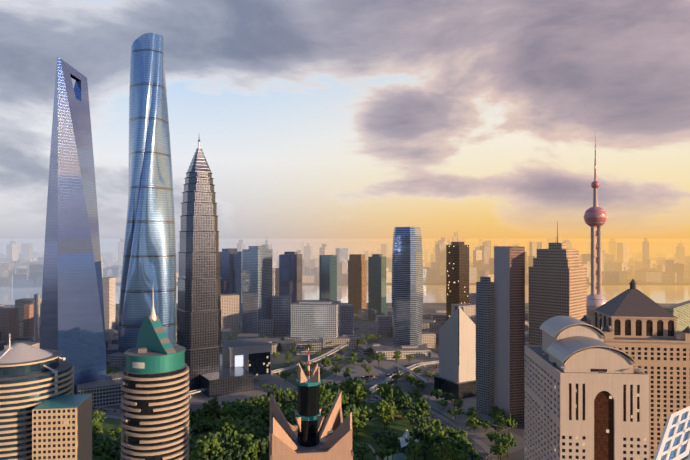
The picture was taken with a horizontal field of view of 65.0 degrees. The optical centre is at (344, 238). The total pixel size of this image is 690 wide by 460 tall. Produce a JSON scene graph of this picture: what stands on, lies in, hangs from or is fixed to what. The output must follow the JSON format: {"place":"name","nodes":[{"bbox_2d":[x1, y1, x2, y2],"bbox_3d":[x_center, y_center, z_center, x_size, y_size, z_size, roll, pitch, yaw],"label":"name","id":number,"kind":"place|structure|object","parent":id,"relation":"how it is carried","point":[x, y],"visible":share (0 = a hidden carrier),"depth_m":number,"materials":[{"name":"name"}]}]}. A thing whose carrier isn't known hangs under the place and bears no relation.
{"place":"outdoors","nodes":[
{"label":"outdoors","id":0,"kind":"place"},
{"bbox_2d":[0,285,689,304],"bbox_3d":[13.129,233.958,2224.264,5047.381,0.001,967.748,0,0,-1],"label":"river water","id":1,"kind":"structure","parent":0,"point":[676,294],"depth_m":2352.19,"materials":[{"name":"white liquid"}]},
{"bbox_2d":[0,0,689,241],"label":"sky","id":2,"kind":"structure","parent":0,"point":[312,120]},
{"bbox_2d":[3,242,689,459],"bbox_3d":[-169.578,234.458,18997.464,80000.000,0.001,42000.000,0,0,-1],"label":"ground","id":3,"kind":"structure","parent":0,"point":[516,452],"depth_m":1271.54,"materials":[{"name":"concrete"}]},
{"bbox_2d":[34,293,39,341],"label":"building","id":4,"kind":"structure","parent":3,"relation":"on","point":[36,317],"depth_m":1095.87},
{"bbox_2d":[0,334,91,459],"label":"office building","id":5,"kind":"structure","parent":3,"relation":"on","point":[45,413],"depth_m":340.09,"materials":[{"name":"beige glass"}]},
{"bbox_2d":[40,58,105,394],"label":"skyscraper","id":6,"kind":"structure","parent":3,"relation":"on","point":[72,328],"depth_m":766.58,"materials":[{"name":"blue glass"}]},
{"bbox_2d":[102,277,114,329],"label":"skyscraper","id":7,"kind":"structure","parent":3,"relation":"on","point":[108,283],"depth_m":1251.50,"materials":[{"name":"concrete"}]},
{"bbox_2d":[118,33,175,352],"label":"skyscraper","id":8,"kind":"structure","parent":3,"relation":"on","point":[149,262],"depth_m":1035.59,"materials":[{"name":"blue glass"}]},
{"bbox_2d":[121,292,188,459],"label":"round tower building","id":9,"kind":"structure","parent":3,"relation":"on","point":[155,399],"depth_m":317.50,"materials":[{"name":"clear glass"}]},
{"bbox_2d":[175,139,252,397],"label":"skyscraper","id":10,"kind":"structure","parent":3,"relation":"on","point":[199,309],"depth_m":837.36,"materials":[{"name":"grey"}]},
{"bbox_2d":[220,248,241,328],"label":"tower","id":11,"kind":"structure","parent":3,"relation":"on","point":[231,269],"depth_m":1380.42,"materials":[{"name":"glass"}]},
{"bbox_2d":[77,334,430,407],"bbox_3d":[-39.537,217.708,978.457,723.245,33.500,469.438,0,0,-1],"label":"tower podiums","id":12,"kind":"object","parent":3,"relation":"on","point":[108,391],"visible":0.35,"depth_m":1058.27,"materials":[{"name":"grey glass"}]},
{"bbox_2d":[242,246,271,333],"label":"tower","id":13,"kind":"structure","parent":3,"relation":"on","point":[256,284],"depth_m":1296.28,"materials":[{"name":"glass"}]},
{"bbox_2d":[273,268,278,295],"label":"tower","id":14,"kind":"structure","parent":3,"relation":"on","point":[275,281],"depth_m":1513.06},
{"bbox_2d":[279,252,301,303],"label":"tower","id":15,"kind":"structure","parent":3,"relation":"on","point":[290,273],"depth_m":1486.59,"materials":[{"name":"glass"}]},
{"bbox_2d":[92,316,517,459],"bbox_3d":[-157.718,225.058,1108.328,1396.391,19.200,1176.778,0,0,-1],"label":"roads and park","id":16,"kind":"structure","parent":3,"relation":"on","point":[401,426],"depth_m":756.38,"materials":[{"name":"plant"}]},
{"bbox_2d":[0,307,18,340],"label":"building","id":17,"kind":"structure","parent":16,"relation":"on","point":[9,320],"depth_m":1111.74,"materials":[{"name":"concrete"}]},
{"bbox_2d":[23,304,33,335],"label":"building","id":18,"kind":"structure","parent":16,"relation":"on","point":[28,319],"depth_m":1144.31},
{"bbox_2d":[92,421,102,433],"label":"tree","id":19,"kind":"object","parent":16,"relation":"on","point":[96,428],"visible":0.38,"depth_m":607.81,"materials":[{"name":"green plant"}]},
{"bbox_2d":[92,432,102,446],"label":"tree","id":20,"kind":"object","parent":16,"relation":"on","point":[96,435],"visible":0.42,"depth_m":593.19,"materials":[{"name":"green plant"}]},
{"bbox_2d":[92,434,110,452],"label":"tree","id":21,"kind":"object","parent":16,"relation":"on","point":[108,442],"visible":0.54,"depth_m":567.90,"materials":[{"name":"green plant"}]},
{"bbox_2d":[97,435,109,452],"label":"tree","id":22,"kind":"object","parent":16,"relation":"on","point":[101,446],"visible":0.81,"depth_m":562.05,"materials":[{"name":"green plant"}]},
{"bbox_2d":[92,452,115,459],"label":"tree","id":23,"kind":"object","parent":16,"relation":"on","point":[103,456],"visible":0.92,"depth_m":552.78,"materials":[{"name":"green plant"}]},
{"bbox_2d":[106,444,120,459],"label":"tree","id":24,"kind":"object","parent":16,"relation":"on","point":[113,452],"visible":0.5,"depth_m":559.00,"materials":[{"name":"green plant"}]},
{"bbox_2d":[106,428,121,443],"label":"tree","id":25,"kind":"object","parent":16,"relation":"on","point":[112,434],"visible":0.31,"depth_m":615.66,"materials":[{"name":"green plant"}]},
{"bbox_2d":[195,407,209,415],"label":"tree","id":26,"kind":"object","parent":16,"relation":"on","point":[202,411],"visible":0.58,"depth_m":681.18,"materials":[{"name":"green plant"}]},
{"bbox_2d":[196,434,216,454],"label":"tree","id":27,"kind":"object","parent":16,"relation":"on","point":[201,438],"visible":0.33,"depth_m":551.61,"materials":[{"name":"green plant"}]},
{"bbox_2d":[198,418,214,429],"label":"tree","id":28,"kind":"object","parent":16,"relation":"on","point":[207,420],"visible":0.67,"depth_m":662.74,"materials":[{"name":"green plant"}]},
{"bbox_2d":[198,433,222,459],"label":"tree","id":29,"kind":"object","parent":16,"relation":"on","point":[204,444],"visible":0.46,"depth_m":544.48,"materials":[{"name":"green plant"}]},
{"bbox_2d":[197,441,224,459],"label":"tree","id":30,"kind":"object","parent":16,"relation":"on","point":[214,446],"visible":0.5,"depth_m":542.81,"materials":[{"name":"green plant"}]},
{"bbox_2d":[203,397,220,417],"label":"tree","id":31,"kind":"object","parent":16,"relation":"on","point":[210,403],"visible":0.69,"depth_m":677.04,"materials":[{"name":"green plant"}]},
{"bbox_2d":[206,401,219,418],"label":"tree","id":32,"kind":"object","parent":16,"relation":"on","point":[212,406],"visible":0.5,"depth_m":677.37,"materials":[{"name":"green plant"}]},
{"bbox_2d":[212,448,227,459],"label":"tree","id":33,"kind":"object","parent":16,"relation":"on","point":[219,456],"visible":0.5,"depth_m":541.48,"materials":[{"name":"green plant"}]},
{"bbox_2d":[215,415,232,433],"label":"tree","id":34,"kind":"object","parent":16,"relation":"on","point":[219,424],"visible":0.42,"depth_m":615.92,"materials":[{"name":"green plant"}]},
{"bbox_2d":[215,445,233,459],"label":"tree","id":35,"kind":"object","parent":16,"relation":"on","point":[231,452],"visible":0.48,"depth_m":543.18,"materials":[{"name":"green plant"}]},
{"bbox_2d":[217,400,232,416],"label":"tree","id":36,"kind":"object","parent":16,"relation":"on","point":[227,408],"visible":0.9,"depth_m":671.52,"materials":[{"name":"green plant"}]},
{"bbox_2d":[221,419,237,435],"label":"tree","id":37,"kind":"object","parent":16,"relation":"on","point":[234,426],"visible":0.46,"depth_m":604.04,"materials":[{"name":"green plant"}]},
{"bbox_2d":[221,430,243,450],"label":"tree","id":38,"kind":"object","parent":16,"relation":"on","point":[231,440],"visible":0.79,"depth_m":555.30,"materials":[{"name":"green plant"}]},
{"bbox_2d":[230,421,249,435],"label":"tree","id":39,"kind":"object","parent":16,"relation":"on","point":[239,424],"visible":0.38,"depth_m":602.20,"materials":[{"name":"green plant"}]},
{"bbox_2d":[233,442,247,459],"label":"tree","id":40,"kind":"object","parent":16,"relation":"on","point":[239,453],"visible":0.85,"depth_m":541.83,"materials":[{"name":"green plant"}]},
{"bbox_2d":[236,402,248,417],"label":"tree","id":41,"kind":"object","parent":16,"relation":"on","point":[245,410],"visible":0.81,"depth_m":686.15,"materials":[{"name":"green plant"}]},
{"bbox_2d":[221,338,271,380],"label":"low-rise building","id":42,"kind":"structure","parent":16,"relation":"on","point":[252,355],"depth_m":897.71,"materials":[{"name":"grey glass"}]},
{"bbox_2d":[238,433,259,456],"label":"tree","id":43,"kind":"object","parent":16,"relation":"on","point":[254,447],"visible":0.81,"depth_m":545.90,"materials":[{"name":"green plant"}]},
{"bbox_2d":[249,394,260,406],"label":"tree","id":44,"kind":"object","parent":16,"relation":"on","point":[252,398],"visible":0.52,"depth_m":714.94,"materials":[{"name":"green plant"}]},
{"bbox_2d":[248,426,267,439],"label":"tree","id":45,"kind":"object","parent":16,"relation":"on","point":[258,433],"visible":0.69,"depth_m":600.35,"materials":[{"name":"green plant"}]},
{"bbox_2d":[257,397,269,424],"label":"tree","id":46,"kind":"object","parent":16,"relation":"on","point":[264,401],"visible":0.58,"depth_m":679.61,"materials":[{"name":"green plant"}]},
{"bbox_2d":[258,436,268,454],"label":"tree","id":47,"kind":"object","parent":16,"relation":"on","point":[264,445],"visible":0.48,"depth_m":550.21,"materials":[{"name":"green plant"}]},
{"bbox_2d":[267,385,287,404],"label":"tree","id":48,"kind":"object","parent":16,"relation":"on","point":[277,393],"visible":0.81,"depth_m":731.14,"materials":[{"name":"green plant"}]},
{"bbox_2d":[283,408,295,419],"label":"tree","id":49,"kind":"object","parent":16,"relation":"on","point":[287,413],"visible":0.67,"depth_m":672.57,"materials":[{"name":"green plant"}]},
{"bbox_2d":[93,337,489,459],"bbox_3d":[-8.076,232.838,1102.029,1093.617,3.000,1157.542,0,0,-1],"label":"vehicles","id":50,"kind":"object","parent":16,"relation":"on","point":[367,376],"visible":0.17,"depth_m":908.83,"materials":[{"name":"white paint"}]},
{"bbox_2d":[320,386,330,399],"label":"tree","id":51,"kind":"object","parent":16,"relation":"on","point":[326,392],"visible":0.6,"depth_m":731.70,"materials":[{"name":"green plant"}]},
{"bbox_2d":[320,403,330,417],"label":"tree","id":52,"kind":"object","parent":16,"relation":"on","point":[327,410],"visible":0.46,"depth_m":652.80,"materials":[{"name":"green plant"}]},
{"bbox_2d":[340,380,352,392],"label":"tree","id":53,"kind":"object","parent":16,"relation":"on","point":[345,384],"visible":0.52,"depth_m":788.02,"materials":[{"name":"green plant"}]},
{"bbox_2d":[344,410,357,424],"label":"tree","id":54,"kind":"object","parent":16,"relation":"on","point":[354,419],"visible":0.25,"depth_m":644.81,"materials":[{"name":"green plant"}]},
{"bbox_2d":[343,404,359,416],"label":"tree","id":55,"kind":"object","parent":16,"relation":"on","point":[352,406],"visible":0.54,"depth_m":657.89,"materials":[{"name":"green plant"}]},
{"bbox_2d":[348,382,363,404],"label":"tree","id":56,"kind":"object","parent":16,"relation":"on","point":[357,388],"visible":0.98,"depth_m":760.57,"materials":[{"name":"green plant"}]},
{"bbox_2d":[352,419,365,436],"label":"tree","id":57,"kind":"object","parent":16,"relation":"on","point":[358,424],"visible":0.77,"depth_m":638.01,"materials":[{"name":"green plant"}]},
{"bbox_2d":[353,442,370,459],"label":"tree","id":58,"kind":"object","parent":16,"relation":"on","point":[360,448],"visible":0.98,"depth_m":570.17,"materials":[{"name":"green plant"}]},
{"bbox_2d":[357,406,372,427],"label":"tree","id":59,"kind":"object","parent":16,"relation":"on","point":[364,410],"visible":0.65,"depth_m":664.66,"materials":[{"name":"green plant"}]},
{"bbox_2d":[375,383,388,397],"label":"tree","id":60,"kind":"object","parent":16,"relation":"on","point":[382,389],"visible":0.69,"depth_m":751.70,"materials":[{"name":"green plant"}]},
{"bbox_2d":[373,444,391,459],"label":"tree","id":61,"kind":"object","parent":16,"relation":"on","point":[381,453],"visible":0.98,"depth_m":561.15,"materials":[{"name":"green plant"}]},
{"bbox_2d":[377,412,393,428],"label":"tree","id":62,"kind":"object","parent":16,"relation":"on","point":[380,418],"visible":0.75,"depth_m":661.32,"materials":[{"name":"green plant"}]},
{"bbox_2d":[376,402,397,428],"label":"tree","id":63,"kind":"object","parent":16,"relation":"on","point":[384,408],"visible":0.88,"depth_m":663.79,"materials":[{"name":"green plant"}]},
{"bbox_2d":[376,429,399,459],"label":"tree","id":64,"kind":"object","parent":16,"relation":"on","point":[390,440],"visible":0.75,"depth_m":565.58,"materials":[{"name":"green plant"}]},
{"bbox_2d":[381,435,400,459],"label":"tree","id":65,"kind":"object","parent":16,"relation":"on","point":[394,451],"visible":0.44,"depth_m":564.38,"materials":[{"name":"green plant"}]},
{"bbox_2d":[389,385,403,398],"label":"tree","id":66,"kind":"object","parent":16,"relation":"on","point":[399,394],"visible":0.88,"depth_m":747.27,"materials":[{"name":"green plant"}]},
{"bbox_2d":[398,395,411,413],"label":"tree","id":67,"kind":"object","parent":16,"relation":"on","point":[402,398],"visible":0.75,"depth_m":716.27,"materials":[{"name":"green plant"}]},
{"bbox_2d":[397,398,415,414],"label":"tree","id":68,"kind":"object","parent":16,"relation":"on","point":[407,407],"visible":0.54,"depth_m":714.40,"materials":[{"name":"green plant"}]},
{"bbox_2d":[402,409,419,417],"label":"tree","id":69,"kind":"object","parent":16,"relation":"on","point":[408,413],"visible":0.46,"depth_m":681.58,"materials":[{"name":"green plant"}]},
{"bbox_2d":[404,437,421,459],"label":"tree","id":70,"kind":"object","parent":16,"relation":"on","point":[413,443],"visible":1,"depth_m":558.46,"materials":[{"name":"green plant"}]},
{"bbox_2d":[406,389,421,402],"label":"tree","id":71,"kind":"object","parent":16,"relation":"on","point":[417,393],"visible":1,"depth_m":767.58,"materials":[{"name":"green plant"}]},
{"bbox_2d":[408,415,419,427],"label":"tree","id":72,"kind":"object","parent":16,"relation":"on","point":[413,419],"visible":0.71,"depth_m":665.08,"materials":[{"name":"green plant"}]},
{"bbox_2d":[409,422,431,441],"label":"tree","id":73,"kind":"object","parent":16,"relation":"on","point":[418,432],"visible":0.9,"depth_m":593.58,"materials":[{"name":"green plant"}]},
{"bbox_2d":[411,444,431,459],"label":"tree","id":74,"kind":"object","parent":16,"relation":"on","point":[427,448],"visible":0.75,"depth_m":570.69,"materials":[{"name":"green plant"}]},
{"bbox_2d":[414,395,430,416],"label":"tree","id":75,"kind":"object","parent":16,"relation":"on","point":[423,408],"visible":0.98,"depth_m":687.45,"materials":[{"name":"green plant"}]},
{"bbox_2d":[417,416,435,427],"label":"tree","id":76,"kind":"object","parent":16,"relation":"on","point":[422,420],"visible":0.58,"depth_m":635.35,"materials":[{"name":"green plant"}]},
{"bbox_2d":[424,426,443,453],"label":"tree","id":77,"kind":"object","parent":16,"relation":"on","point":[428,436],"visible":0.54,"depth_m":587.21,"materials":[{"name":"green plant"}]},
{"bbox_2d":[430,389,441,401],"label":"tree","id":78,"kind":"object","parent":16,"relation":"on","point":[436,392],"visible":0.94,"depth_m":777.37,"materials":[{"name":"green plant"}]},
{"bbox_2d":[429,431,448,446],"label":"tree","id":79,"kind":"object","parent":16,"relation":"on","point":[434,436],"visible":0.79,"depth_m":577.27,"materials":[{"name":"green plant"}]},
{"bbox_2d":[430,441,454,459],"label":"tree","id":80,"kind":"object","parent":16,"relation":"on","point":[440,451],"visible":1,"depth_m":544.88,"materials":[{"name":"green plant"}]},
{"bbox_2d":[434,306,475,398],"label":"building","id":81,"kind":"structure","parent":16,"relation":"on","point":[456,376],"depth_m":807.67,"materials":[{"name":"concrete"}]},
{"bbox_2d":[447,407,464,420],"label":"tree","id":82,"kind":"object","parent":16,"relation":"on","point":[458,412],"visible":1,"depth_m":696.30,"materials":[{"name":"green plant"}]},
{"bbox_2d":[453,399,463,407],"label":"tree","id":83,"kind":"object","parent":16,"relation":"on","point":[459,403],"visible":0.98,"depth_m":727.62,"materials":[{"name":"green plant"}]},
{"bbox_2d":[452,437,466,452],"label":"tree","id":84,"kind":"object","parent":16,"relation":"on","point":[460,443],"visible":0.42,"depth_m":562.75,"materials":[{"name":"green plant"}]},
{"bbox_2d":[450,448,469,459],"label":"tree","id":85,"kind":"object","parent":16,"relation":"on","point":[461,456],"visible":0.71,"depth_m":547.19,"materials":[{"name":"green plant"}]},
{"bbox_2d":[449,438,473,453],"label":"tree","id":86,"kind":"object","parent":16,"relation":"on","point":[469,446],"visible":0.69,"depth_m":560.74,"materials":[{"name":"green plant"}]},
{"bbox_2d":[455,430,469,442],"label":"tree","id":87,"kind":"object","parent":16,"relation":"on","point":[458,433],"visible":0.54,"depth_m":581.44,"materials":[{"name":"green plant"}]},
{"bbox_2d":[464,451,479,459],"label":"tree","id":88,"kind":"object","parent":16,"relation":"on","point":[470,456],"visible":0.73,"depth_m":547.75,"materials":[{"name":"green plant"}]},
{"bbox_2d":[468,407,477,417],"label":"tree","id":89,"kind":"object","parent":16,"relation":"on","point":[472,411],"visible":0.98,"depth_m":686.48,"materials":[{"name":"green plant"}]},
{"bbox_2d":[466,418,480,428],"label":"tree","id":90,"kind":"object","parent":16,"relation":"on","point":[473,422],"visible":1,"depth_m":651.40,"materials":[{"name":"green plant"}]},
{"bbox_2d":[481,421,493,431],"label":"tree","id":91,"kind":"object","parent":16,"relation":"on","point":[484,424],"visible":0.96,"depth_m":654.17,"materials":[{"name":"green plant"}]},
{"bbox_2d":[490,406,504,416],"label":"tree","id":92,"kind":"object","parent":16,"relation":"on","point":[497,409],"visible":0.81,"depth_m":683.96,"materials":[{"name":"green plant"}]},
{"bbox_2d":[269,348,352,459],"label":"tower building top","id":93,"kind":"object","parent":3,"relation":"on","point":[312,434],"visible":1,"depth_m":316.14,"materials":[{"name":"pink concrete"}]},
{"bbox_2d":[291,300,340,346],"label":"block","id":94,"kind":"structure","parent":3,"relation":"on","point":[318,320],"depth_m":1174.45,"materials":[{"name":"concrete"}]},
{"bbox_2d":[321,355,331,371],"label":"tree","id":95,"kind":"object","parent":3,"relation":"on","point":[326,361],"visible":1,"depth_m":951.34,"materials":[{"name":"green plant"}]},
{"bbox_2d":[319,255,336,300],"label":"tower","id":96,"kind":"structure","parent":3,"relation":"on","point":[327,277],"depth_m":1501.78,"materials":[{"name":"glass"}]},
{"bbox_2d":[0,232,689,371],"bbox_3d":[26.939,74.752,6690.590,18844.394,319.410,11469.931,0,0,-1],"label":"city skyline","id":97,"kind":"structure","parent":3,"relation":"on","point":[21,263],"depth_m":2945.32},
{"bbox_2d":[348,254,366,313],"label":"tower","id":98,"kind":"structure","parent":3,"relation":"on","point":[357,281],"depth_m":1686.59,"materials":[{"name":"concrete"}]},
{"bbox_2d":[368,254,385,319],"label":"tower","id":99,"kind":"structure","parent":3,"relation":"on","point":[377,282],"depth_m":1555.42,"materials":[{"name":"glass"}]},
{"bbox_2d":[392,227,422,345],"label":"tower","id":100,"kind":"structure","parent":3,"relation":"on","point":[407,287],"depth_m":1123.65,"materials":[{"name":"glass"}]},
{"bbox_2d":[446,240,468,320],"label":"tower","id":101,"kind":"structure","parent":3,"relation":"on","point":[457,272],"depth_m":1388.13,"materials":[{"name":"concrete"}]},
{"bbox_2d":[476,277,493,415],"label":"tower","id":102,"kind":"structure","parent":3,"relation":"on","point":[484,344],"depth_m":721.37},
{"bbox_2d":[485,431,501,445],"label":"tree","id":103,"kind":"object","parent":3,"relation":"on","point":[492,435],"visible":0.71,"depth_m":610.97,"materials":[{"name":"green plant"}]},
{"bbox_2d":[492,422,506,434],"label":"tree","id":104,"kind":"object","parent":3,"relation":"on","point":[500,426],"visible":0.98,"depth_m":644.02,"materials":[{"name":"green plant"}]},
{"bbox_2d":[495,444,508,459],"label":"tree","id":105,"kind":"object","parent":3,"relation":"on","point":[500,449],"visible":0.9,"depth_m":572.07,"materials":[{"name":"green plant"}]},
{"bbox_2d":[499,432,516,456],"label":"tree","id":106,"kind":"object","parent":3,"relation":"on","point":[505,441],"visible":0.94,"depth_m":578.40,"materials":[{"name":"green plant"}]},
{"bbox_2d":[494,246,524,424],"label":"tower","id":107,"kind":"structure","parent":3,"relation":"on","point":[509,302],"depth_m":683.97,"materials":[{"name":"concrete"}]},
{"bbox_2d":[502,414,516,432],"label":"tree","id":108,"kind":"object","parent":3,"relation":"on","point":[509,422],"visible":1,"depth_m":650.58,"materials":[{"name":"green plant"}]},
{"bbox_2d":[524,316,648,459],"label":"building","id":109,"kind":"structure","parent":3,"relation":"on","point":[586,393],"depth_m":299.65,"materials":[{"name":"stone"}]},
{"bbox_2d":[584,135,606,325],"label":"television tower","id":110,"kind":"structure","parent":3,"relation":"on","point":[595,215],"depth_m":1142.28,"materials":[{"name":"concrete"}]},
{"bbox_2d":[580,279,689,459],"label":"building","id":111,"kind":"structure","parent":3,"relation":"on","point":[637,326],"depth_m":426.86,"materials":[{"name":"stone"}]},
{"bbox_2d":[664,300,689,330],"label":"building","id":112,"kind":"structure","parent":3,"relation":"on","point":[681,311],"depth_m":1154.66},
{"bbox_2d":[529,221,586,344],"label":"tower","id":113,"kind":"structure","parent":0,"point":[557,279],"depth_m":661.51,"materials":[{"name":"concrete"}]},
{"bbox_2d":[654,406,689,459],"bbox_3d":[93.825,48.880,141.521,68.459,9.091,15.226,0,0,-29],"label":"building","id":114,"kind":"structure","parent":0,"point":[674,443],"depth_m":131.17,"materials":[{"name":"concrete"}]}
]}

